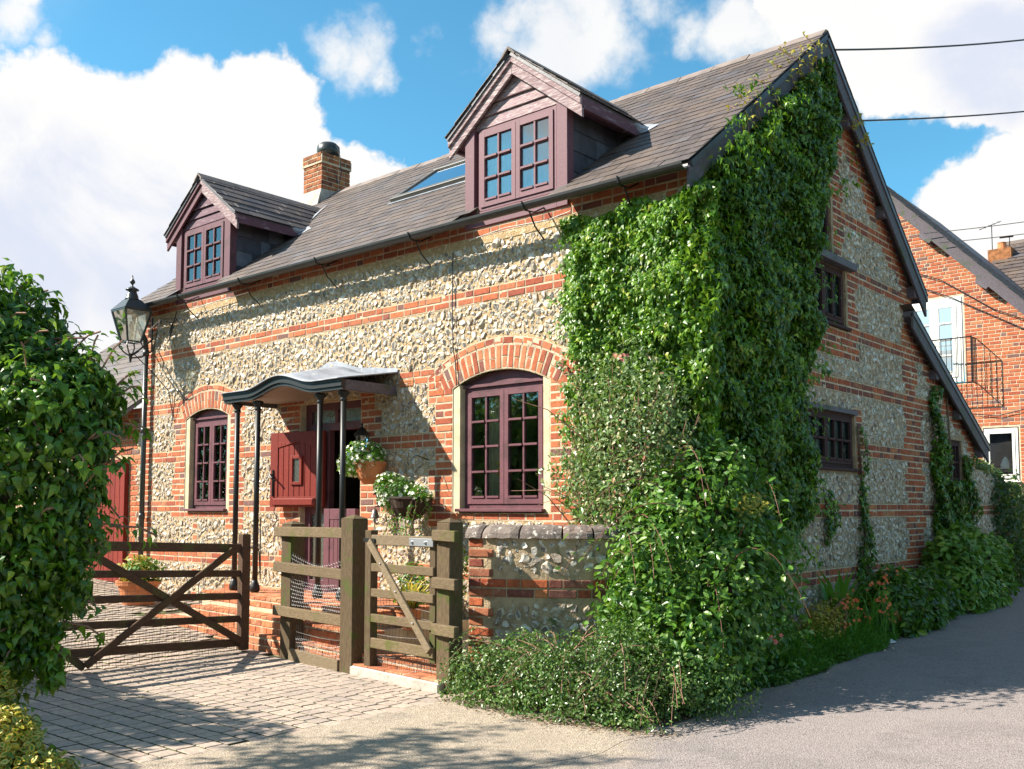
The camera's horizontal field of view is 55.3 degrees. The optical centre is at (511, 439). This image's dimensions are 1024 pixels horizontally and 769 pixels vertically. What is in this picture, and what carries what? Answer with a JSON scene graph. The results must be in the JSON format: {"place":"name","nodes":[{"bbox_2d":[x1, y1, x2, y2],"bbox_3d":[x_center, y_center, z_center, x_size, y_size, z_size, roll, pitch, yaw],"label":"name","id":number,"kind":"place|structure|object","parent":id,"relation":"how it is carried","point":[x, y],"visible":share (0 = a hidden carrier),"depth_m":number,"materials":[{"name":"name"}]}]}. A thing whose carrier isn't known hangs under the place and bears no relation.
{"place":"outdoors","nodes":[
{"label":"outdoors","id":0,"kind":"place"},
{"bbox_2d":[5,563,467,768],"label":"driveway","id":1,"kind":"structure","parent":0,"point":[130,713],"depth_m":7.18,"materials":[{"name":"stone"}]},
{"bbox_2d":[115,554,165,605],"bbox_3d":[-4.693,1.751,12.306,0.597,0.639,0.574,-3,-5,41],"label":"plant pot","id":2,"kind":"object","parent":1,"relation":"on","point":[130,587],"visible":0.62,"depth_m":12.16,"materials":[{"name":"ceramic"}]},
{"bbox_2d":[32,519,260,676],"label":"field gate","id":3,"kind":"structure","parent":1,"relation":"on","point":[239,640],"depth_m":9.02,"materials":[{"name":"brown wood"}]},
{"bbox_2d":[155,586,467,681],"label":"brick steps","id":4,"kind":"structure","parent":1,"relation":"on","point":[264,628],"depth_m":9.53,"materials":[{"name":"brick"}]},
{"bbox_2d":[382,577,429,629],"bbox_3d":[-0.945,1.487,8.924,0.622,0.492,0.677,0,-4,-4],"label":"plant pot","id":5,"kind":"object","parent":4,"relation":"on","point":[398,610],"visible":0.26,"depth_m":8.88,"materials":[{"name":"ceramic"}]},
{"bbox_2d":[272,515,367,673],"bbox_3d":[-1.742,1.378,8.864,0.220,1.400,1.324,4,-6,-43],"label":"timber fence","id":6,"kind":"object","parent":1,"relation":"on","point":[290,610],"visible":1,"depth_m":8.64,"materials":[{"name":"brown wood"}]},
{"bbox_2d":[350,662,443,693],"bbox_3d":[-0.901,1.934,7.939,0.219,0.120,1.229,4,-6,-43],"label":"gate step","id":7,"kind":"object","parent":1,"relation":"on","point":[410,679],"visible":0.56,"depth_m":7.81,"materials":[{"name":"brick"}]},
{"bbox_2d":[393,549,468,604],"bbox_3d":[-0.807,1.531,9.551,0.880,1.138,0.395,-2,-5,29],"label":"dark shrub","id":8,"kind":"object","parent":1,"relation":"on","point":[419,577],"visible":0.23,"depth_m":9.55,"materials":[{"name":"green plant"}]},
{"bbox_2d":[431,518,462,693],"bbox_3d":[-0.467,1.293,7.514,0.286,1.380,0.217,-3,-5,41],"label":"gate post","id":9,"kind":"object","parent":1,"relation":"on","point":[447,584],"visible":0.89,"depth_m":7.51,"materials":[{"name":"brown wood"}]},
{"bbox_2d":[363,530,436,673],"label":"wicket gate","id":10,"kind":"structure","parent":9,"relation":"attached to","point":[375,564],"depth_m":7.92,"materials":[{"name":"brown wood"}]},
{"bbox_2d":[114,689,757,768],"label":"driveway apron","id":11,"kind":"object","parent":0,"point":[440,734],"visible":0.74,"depth_m":5.83,"materials":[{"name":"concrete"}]},
{"bbox_2d":[0,662,85,768],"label":"variegated shrub","id":12,"kind":"object","parent":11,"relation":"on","point":[22,745],"visible":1,"depth_m":3.35,"materials":[{"name":"plant"}]},
{"bbox_2d":[497,461,512,496],"bbox_3d":[-0.078,0.444,9.809,0.206,0.457,0.120,-3,-5,41],"label":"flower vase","id":13,"kind":"object","parent":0,"point":[498,468],"visible":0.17,"depth_m":9.82,"materials":[{"name":"glass"}]},
{"bbox_2d":[0,0,1023,408],"label":"sky","id":14,"kind":"structure","parent":0,"point":[111,111],"materials":[{"name":"blue"}]},
{"bbox_2d":[507,579,1023,728],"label":"verge","id":15,"kind":"structure","parent":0,"point":[665,720],"depth_m":6.58,"materials":[{"name":"green plant"}]},
{"bbox_2d":[437,611,765,735],"bbox_3d":[0.532,1.611,6.950,2.311,0.784,1.395,-3,-5,41],"label":"cotoneaster","id":16,"kind":"object","parent":15,"relation":"on","point":[556,682],"visible":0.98,"depth_m":6.60,"materials":[{"name":"green plant"}]},
{"bbox_2d":[512,336,710,576],"bbox_3d":[0.808,0.546,8.037,1.798,2.873,0.925,-3,-5,41],"label":"climbing shrub","id":17,"kind":"object","parent":15,"relation":"on","point":[657,431],"visible":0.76,"depth_m":7.82,"materials":[{"name":"green plant"}]},
{"bbox_2d":[554,353,814,713],"bbox_3d":[1.440,0.607,7.370,2.327,2.716,1.583,1,-4,-12],"label":"bramble","id":18,"kind":"object","parent":15,"relation":"on","point":[711,612],"visible":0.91,"depth_m":7.20,"materials":[{"name":"green plant"}]},
{"bbox_2d":[442,586,1021,741],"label":"leaf litter","id":19,"kind":"object","parent":15,"relation":"on","point":[544,723],"visible":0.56,"depth_m":6.40,"materials":[{"name":"brown plant"}]},
{"bbox_2d":[704,651,851,702],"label":"weeds","id":20,"kind":"object","parent":15,"relation":"on","point":[777,676],"visible":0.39,"depth_m":7.76,"materials":[{"name":"green plant"}]},
{"bbox_2d":[797,591,859,640],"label":"yellow shrub","id":21,"kind":"object","parent":15,"relation":"on","point":[830,617],"visible":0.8,"depth_m":9.08,"materials":[{"name":"green plant"}]},
{"bbox_2d":[767,603,901,675],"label":"grass","id":22,"kind":"structure","parent":15,"relation":"on","point":[861,641],"depth_m":8.78,"materials":[{"name":"green plant"}]},
{"bbox_2d":[813,567,872,619],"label":"iris","id":23,"kind":"object","parent":15,"relation":"on","point":[841,588],"visible":0.34,"depth_m":9.49,"materials":[{"name":"green plant"}]},
{"bbox_2d":[813,567,930,642],"bbox_3d":[3.533,1.655,9.753,1.064,0.769,2.711,-3,-5,41],"label":"crocosmia","id":24,"kind":"object","parent":15,"relation":"on","point":[872,615],"visible":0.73,"depth_m":9.60,"materials":[{"name":"green plant"}]},
{"bbox_2d":[855,561,962,637],"bbox_3d":[4.457,1.740,10.798,0.828,0.814,2.434,-3,-5,41],"label":"leafy shrub","id":25,"kind":"object","parent":15,"relation":"on","point":[919,587],"visible":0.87,"depth_m":10.21,"materials":[{"name":"green plant"}]},
{"bbox_2d":[919,519,1019,614],"bbox_3d":[5.939,1.628,12.623,0.928,1.201,2.660,-3,-5,41],"label":"laurel bush","id":26,"kind":"object","parent":15,"relation":"on","point":[974,561],"visible":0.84,"depth_m":11.91,"materials":[{"name":"green plant"}]},
{"bbox_2d":[986,460,1023,583],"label":"hedge","id":27,"kind":"object","parent":15,"relation":"on","point":[1011,519],"visible":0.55,"depth_m":14.76,"materials":[{"name":"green plant"}]},
{"bbox_2d":[1008,580,1023,591],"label":"grass","id":28,"kind":"structure","parent":15,"relation":"on","point":[1021,584],"depth_m":14.71,"materials":[{"name":"green plant"}]},
{"bbox_2d":[523,586,1023,768],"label":"road","id":29,"kind":"structure","parent":0,"point":[951,696],"depth_m":6.49,"materials":[{"name":"grey asphalt"}]},
{"bbox_3d":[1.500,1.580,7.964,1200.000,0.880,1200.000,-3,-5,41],"label":"ground","id":30,"kind":"structure","parent":0,"visible":0},
{"bbox_2d":[3,338,142,581],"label":"outbuilding","id":31,"kind":"structure","parent":30,"relation":"on","point":[124,494],"depth_m":14.24,"materials":[{"name":"red brick"}]},
{"bbox_2d":[72,459,128,581],"bbox_3d":[-6.435,1.230,14.852,2.240,1.800,0.058,-3,-5,41],"label":"door","id":32,"kind":"structure","parent":31,"relation":"in","point":[118,493],"depth_m":14.23,"materials":[{"name":"red wood"}]},
{"bbox_2d":[0,258,159,705],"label":"ivy bush","id":33,"kind":"object","parent":30,"relation":"on","point":[48,550],"visible":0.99,"depth_m":3.68,"materials":[{"name":"green plant"}]},
{"bbox_2d":[131,29,1003,636],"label":"cottage","id":34,"kind":"structure","parent":30,"relation":"on","point":[435,281],"depth_m":10.86,"materials":[{"name":"slate"},{"name":"flint"},{"name":"red brick"}]},
{"bbox_2d":[111,275,172,362],"bbox_3d":[-5.100,-1.639,13.410,0.608,1.200,0.684,-3,-5,41],"label":"corner lantern","id":35,"kind":"object","parent":34,"relation":"attached to","point":[131,303],"visible":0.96,"depth_m":13.26,"materials":[{"name":"metal"}]},
{"bbox_2d":[148,311,176,351],"bbox_3d":[-4.868,-1.500,13.537,0.637,0.506,0.129,-3,-5,41],"label":"aerial bracket","id":36,"kind":"object","parent":34,"relation":"attached to","point":[158,321],"visible":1,"depth_m":13.50,"materials":[{"name":"black metal"}]},
{"bbox_2d":[184,218,224,290],"bbox_3d":[-4.114,-2.467,13.107,0.990,0.830,0.082,-3,-5,41],"label":"window","id":37,"kind":"structure","parent":34,"relation":"in","point":[204,249],"depth_m":13.07,"materials":[{"name":"purple wood"}]},
{"bbox_2d":[184,409,227,510],"bbox_3d":[-3.963,0.266,12.824,0.935,1.337,0.180,-3,-5,41],"label":"window","id":38,"kind":"structure","parent":34,"relation":"in","point":[211,426],"depth_m":12.85,"materials":[{"name":"purple wood"}]},
{"bbox_2d":[269,430,325,528],"bbox_3d":[-2.539,0.481,11.395,0.840,1.153,0.151,-2,-5,32],"label":"door","id":39,"kind":"structure","parent":34,"relation":"in","point":[292,475],"depth_m":11.44,"materials":[{"name":"red wood"}]},
{"bbox_2d":[219,361,397,599],"bbox_3d":[-2.297,0.380,10.795,2.171,2.602,0.803,-3,-5,41],"label":"porch","id":40,"kind":"object","parent":34,"relation":"attached to","point":[274,391],"visible":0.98,"depth_m":10.67,"materials":[{"name":"black metal"}]},
{"bbox_2d":[323,509,358,588],"bbox_3d":[-1.925,1.227,10.984,0.550,0.900,0.060,-3,-5,41],"label":"door","id":41,"kind":"structure","parent":34,"relation":"in","point":[331,516],"depth_m":11.05,"materials":[{"name":"purple wood"}]},
{"bbox_2d":[336,439,386,483],"bbox_3d":[-1.608,0.231,10.416,0.594,0.488,0.466,-3,-5,41],"label":"hanging pot","id":42,"kind":"object","parent":34,"relation":"attached to","point":[366,469],"visible":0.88,"depth_m":10.28,"materials":[{"name":"ceramic"}]},
{"bbox_2d":[354,422,380,456],"bbox_3d":[-1.564,0.010,10.570,0.300,0.410,0.176,2,-5,-27],"label":"wall lantern","id":43,"kind":"object","parent":34,"relation":"attached to","point":[361,431],"depth_m":10.52,"materials":[{"name":"black metal"}]},
{"bbox_2d":[370,492,384,522],"bbox_3d":[-1.392,0.801,10.347,0.234,0.500,0.113,0,-4,7],"label":"door bell","id":44,"kind":"object","parent":34,"relation":"attached to","point":[374,514],"depth_m":10.34,"materials":[{"name":"metal"}]},
{"bbox_2d":[372,454,434,547],"bbox_3d":[-1.072,0.617,9.886,0.705,0.950,0.516,-3,-5,41],"label":"hanging basket","id":45,"kind":"object","parent":34,"relation":"attached to","point":[406,503],"visible":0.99,"depth_m":9.79,"materials":[{"name":"black metal"}]},
{"bbox_2d":[455,370,544,511],"bbox_3d":[-0.091,0.009,9.501,1.121,1.382,0.180,-3,-5,41],"label":"window","id":46,"kind":"structure","parent":34,"relation":"in","point":[504,384],"depth_m":9.52,"materials":[{"name":"purple wood"}]},
{"bbox_2d":[479,105,556,211],"bbox_3d":[0.097,-2.717,9.576,0.990,0.830,0.212,-3,-5,41],"label":"window","id":47,"kind":"structure","parent":34,"relation":"in","point":[522,157],"depth_m":9.54,"materials":[{"name":"purple wood"}]},
{"bbox_2d":[545,31,873,663],"bbox_3d":[2.421,-1.096,9.020,1.864,6.165,4.249,-9,-9,65],"label":"ivy","id":48,"kind":"object","parent":34,"relation":"attached to","point":[702,271],"visible":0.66,"depth_m":8.49,"materials":[{"name":"green plant"}]},
{"bbox_2d":[789,205,836,254],"bbox_3d":[3.067,-2.339,10.096,0.140,0.710,1.110,-3,-5,41],"label":"window","id":49,"kind":"structure","parent":34,"relation":"in","point":[826,224],"depth_m":10.44,"materials":[{"name":"purple wood"}]},
{"bbox_2d":[781,254,851,331],"bbox_3d":[3.116,-1.557,10.098,0.140,0.670,1.660,-3,-5,41],"label":"window","id":50,"kind":"structure","parent":34,"relation":"in","point":[834,312],"depth_m":10.47,"materials":[{"name":"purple wood"}]},
{"bbox_2d":[799,408,860,471],"bbox_3d":[3.266,0.006,10.162,0.140,0.620,1.520,-3,-5,41],"label":"window","id":51,"kind":"structure","parent":34,"relation":"in","point":[836,444],"depth_m":10.34,"materials":[{"name":"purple wood"}]},
{"bbox_2d":[822,489,841,546],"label":"ivy","id":52,"kind":"object","parent":34,"relation":"attached to","point":[830,524],"visible":0.87,"depth_m":9.93,"materials":[{"name":"green plant"}]},
{"bbox_2d":[856,426,877,593],"bbox_3d":[3.892,0.834,10.697,0.187,1.972,0.512,-3,-5,34],"label":"ivy","id":53,"kind":"object","parent":34,"relation":"attached to","point":[868,544],"visible":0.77,"depth_m":10.66,"materials":[{"name":"green plant"}]},
{"bbox_2d":[834,39,1023,50],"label":"overhead cable","id":54,"kind":"object","parent":34,"relation":"attached to","point":[858,49],"visible":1,"depth_m":11.34,"materials":[{"name":"black rubber"}]},
{"bbox_2d":[862,111,1023,120],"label":"overhead cable","id":55,"kind":"object","parent":34,"relation":"attached to","point":[941,117],"visible":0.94,"depth_m":11.65,"materials":[{"name":"black rubber"}]},
{"bbox_2d":[941,439,959,480],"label":"window","id":56,"kind":"structure","parent":34,"relation":"in","point":[955,444],"depth_m":13.47,"materials":[{"name":"purple wood"}]},
{"bbox_2d":[928,386,983,539],"bbox_3d":[5.956,0.512,13.066,0.293,2.382,1.747,-3,-5,41],"label":"ivy","id":57,"kind":"object","parent":34,"relation":"attached to","point":[947,514],"visible":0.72,"depth_m":12.68,"materials":[{"name":"green plant"}]},
{"bbox_2d":[975,458,999,475],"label":"wall top creeper","id":58,"kind":"object","parent":34,"relation":"on","point":[983,465],"depth_m":14.41,"materials":[{"name":"green plant"}]},
{"bbox_2d":[465,524,691,688],"label":"garden wall","id":59,"kind":"structure","parent":30,"relation":"on","point":[517,580],"depth_m":7.60,"materials":[{"name":"stone"}]},
{"bbox_2d":[887,186,1023,507],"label":"brick house","id":60,"kind":"structure","parent":30,"relation":"on","point":[990,385],"depth_m":19.81,"materials":[{"name":"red brick"}]},
{"bbox_2d":[912,296,964,381],"bbox_3d":[8.840,-2.046,20.416,1.090,1.760,0.082,-3,-5,41],"label":"window","id":61,"kind":"structure","parent":60,"relation":"in","point":[933,306],"depth_m":20.17,"materials":[{"name":"white paint"}]},
{"bbox_2d":[924,222,1021,233],"bbox_3d":[10.698,-4.346,18.637,5.402,0.118,0.015,-3,-5,37],"label":"overhead cable","id":62,"kind":"object","parent":60,"relation":"attached to","point":[973,228],"visible":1,"depth_m":19.69,"materials":[{"name":"black rubber"}]},
{"bbox_2d":[939,234,1022,242],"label":"overhead cable","id":63,"kind":"object","parent":60,"relation":"attached to","point":[981,238],"visible":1,"depth_m":19.57,"materials":[{"name":"black rubber"}]},
{"bbox_2d":[984,428,1020,481],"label":"window","id":64,"kind":"structure","parent":60,"relation":"in","point":[1015,438],"depth_m":19.30,"materials":[{"name":"white paint"}]},
{"bbox_2d":[979,221,1023,289],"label":"house","id":65,"kind":"structure","parent":30,"relation":"on","point":[1007,258],"depth_m":26.97,"materials":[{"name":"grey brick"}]}
]}

